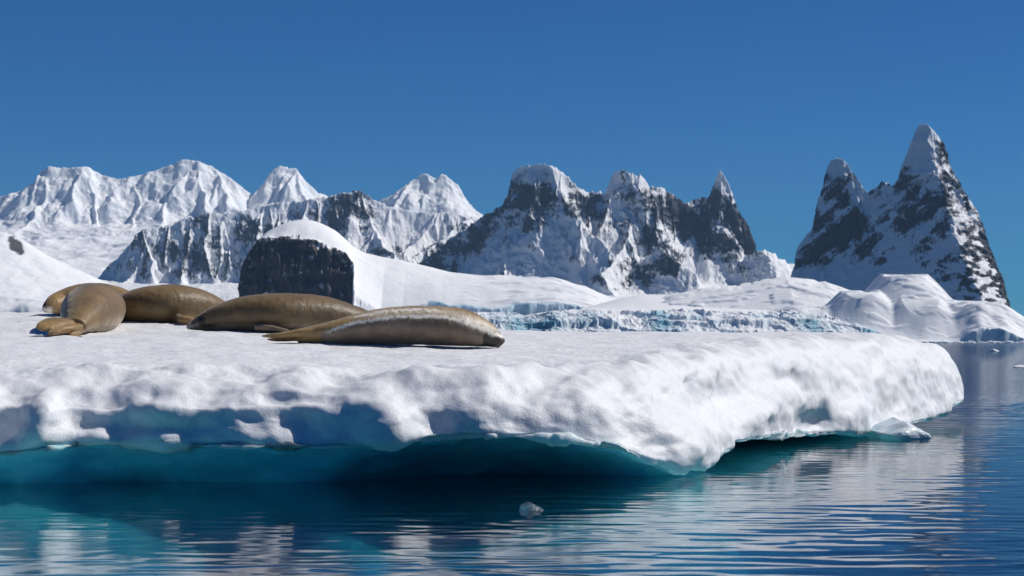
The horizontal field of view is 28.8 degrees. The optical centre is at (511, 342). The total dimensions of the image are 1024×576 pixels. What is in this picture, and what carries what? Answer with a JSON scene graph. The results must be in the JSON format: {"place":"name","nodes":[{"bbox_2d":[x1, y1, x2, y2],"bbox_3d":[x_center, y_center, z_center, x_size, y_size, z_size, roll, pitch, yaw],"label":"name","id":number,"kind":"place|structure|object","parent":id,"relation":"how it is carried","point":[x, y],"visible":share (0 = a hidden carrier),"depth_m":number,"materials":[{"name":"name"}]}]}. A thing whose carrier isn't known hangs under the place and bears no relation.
{"place":"outdoors","nodes":[
{"label":"outdoors","id":0,"kind":"place"},
{"bbox_2d":[0,232,128,301],"bbox_3d":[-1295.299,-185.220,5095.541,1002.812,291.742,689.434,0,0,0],"label":"hill","id":1,"kind":"structure","parent":0,"point":[28,271],"depth_m":5029.88,"materials":[{"name":"white snow"}]},
{"bbox_2d":[0,159,482,312],"bbox_3d":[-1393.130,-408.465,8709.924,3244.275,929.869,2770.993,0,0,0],"label":"mountain","id":2,"kind":"structure","parent":0,"point":[89,221],"depth_m":9350.65,"materials":[{"name":"white snow"}]},
{"bbox_2d":[98,190,477,300],"bbox_3d":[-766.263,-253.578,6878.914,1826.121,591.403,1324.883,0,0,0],"label":"mountain","id":3,"kind":"structure","parent":0,"point":[207,252],"depth_m":7135.93,"materials":[{"name":"white snow"}]},
{"bbox_2d":[238,220,614,314],"bbox_3d":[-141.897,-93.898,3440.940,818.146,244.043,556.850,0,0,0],"label":"hill","id":4,"kind":"structure","parent":0,"point":[306,257],"depth_m":3379.37,"materials":[{"name":"white snow"}]},
{"bbox_2d":[0,343,1023,575],"bbox_3d":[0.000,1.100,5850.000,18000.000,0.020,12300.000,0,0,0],"label":"water","id":5,"kind":"structure","parent":0,"point":[970,465],"depth_m":13.11,"materials":[{"name":"blue liquid"}]},
{"bbox_2d":[0,311,997,575],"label":"ice floe","id":6,"kind":"object","parent":5,"relation":"on","point":[154,401],"visible":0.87,"depth_m":16.08,"materials":[{"name":"white ice"}]},
{"bbox_2d":[36,283,125,336],"bbox_3d":[-4.603,-0.344,21.690,0.714,0.634,2.848,0,0,0],"label":"seal","id":7,"kind":"object","parent":6,"relation":"on","point":[93,308],"visible":0.96,"depth_m":21.04,"materials":[{"name":"fur"}]},
{"bbox_2d":[42,283,127,313],"bbox_3d":[-5.025,-0.517,24.335,1.373,0.422,0.634,0,0,-10],"label":"seal","id":8,"kind":"object","parent":6,"relation":"on","point":[52,302],"visible":0.29,"depth_m":24.04,"materials":[{"name":"fur"}]},
{"bbox_2d":[121,284,223,323],"bbox_3d":[-3.986,-0.434,23.143,1.501,0.484,1.379,0,0,0],"label":"seal","id":9,"kind":"object","parent":6,"relation":"on","point":[172,303],"visible":0.59,"depth_m":22.79,"materials":[{"name":"fur"}]},
{"bbox_2d":[186,293,367,331],"bbox_3d":[-2.314,-0.312,21.454,2.338,0.440,0.698,0,0,-14],"label":"seal","id":10,"kind":"object","parent":6,"relation":"on","point":[275,312],"visible":0.76,"depth_m":21.21,"materials":[{"name":"fur"}]},
{"bbox_2d":[262,306,504,346],"bbox_3d":[-1.265,-0.158,19.599,2.391,0.410,0.545,0,0,0],"label":"seal","id":11,"kind":"object","parent":6,"relation":"on","point":[430,325],"visible":1,"depth_m":19.42,"materials":[{"name":"fur"}]},
{"bbox_2d":[519,502,542,510],"bbox_3d":[0.129,1.089,13.049,0.162,0.086,0.116,0,0,0],"label":"ice chunk","id":12,"kind":"object","parent":5,"relation":"on","point":[528,506],"visible":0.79,"depth_m":13.02,"materials":[{"name":"white ice"}]},
{"bbox_2d":[919,340,1023,345],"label":"brash ice","id":13,"kind":"structure","parent":5,"relation":"on","point":[943,341],"depth_m":2899.13,"materials":[{"name":"white ice"}]},
{"bbox_2d":[0,0,1023,315],"label":"sky","id":14,"kind":"structure","parent":0,"point":[371,97],"materials":[{"name":"blue"}]},
{"bbox_2d":[418,163,794,298],"bbox_3d":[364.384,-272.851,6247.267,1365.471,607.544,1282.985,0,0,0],"label":"mountain","id":15,"kind":"structure","parent":0,"point":[626,234],"depth_m":6334.81,"materials":[{"name":"white snow"}]},
{"bbox_2d":[475,294,882,333],"bbox_3d":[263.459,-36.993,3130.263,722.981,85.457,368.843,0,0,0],"label":"glacier","id":16,"kind":"object","parent":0,"point":[643,313],"visible":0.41,"depth_m":3026.30,"materials":[{"name":"white ice"}]},
{"bbox_2d":[661,274,1023,345],"bbox_3d":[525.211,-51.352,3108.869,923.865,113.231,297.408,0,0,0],"label":"hill","id":17,"kind":"structure","parent":0,"point":[921,307],"depth_m":3068.57,"materials":[{"name":"white snow"}]},
{"bbox_2d":[790,124,1010,307],"bbox_3d":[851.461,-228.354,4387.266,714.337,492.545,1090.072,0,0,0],"label":"mountain","id":18,"kind":"structure","parent":0,"point":[920,215],"depth_m":4298.94,"materials":[{"name":"white snow"}]}
]}

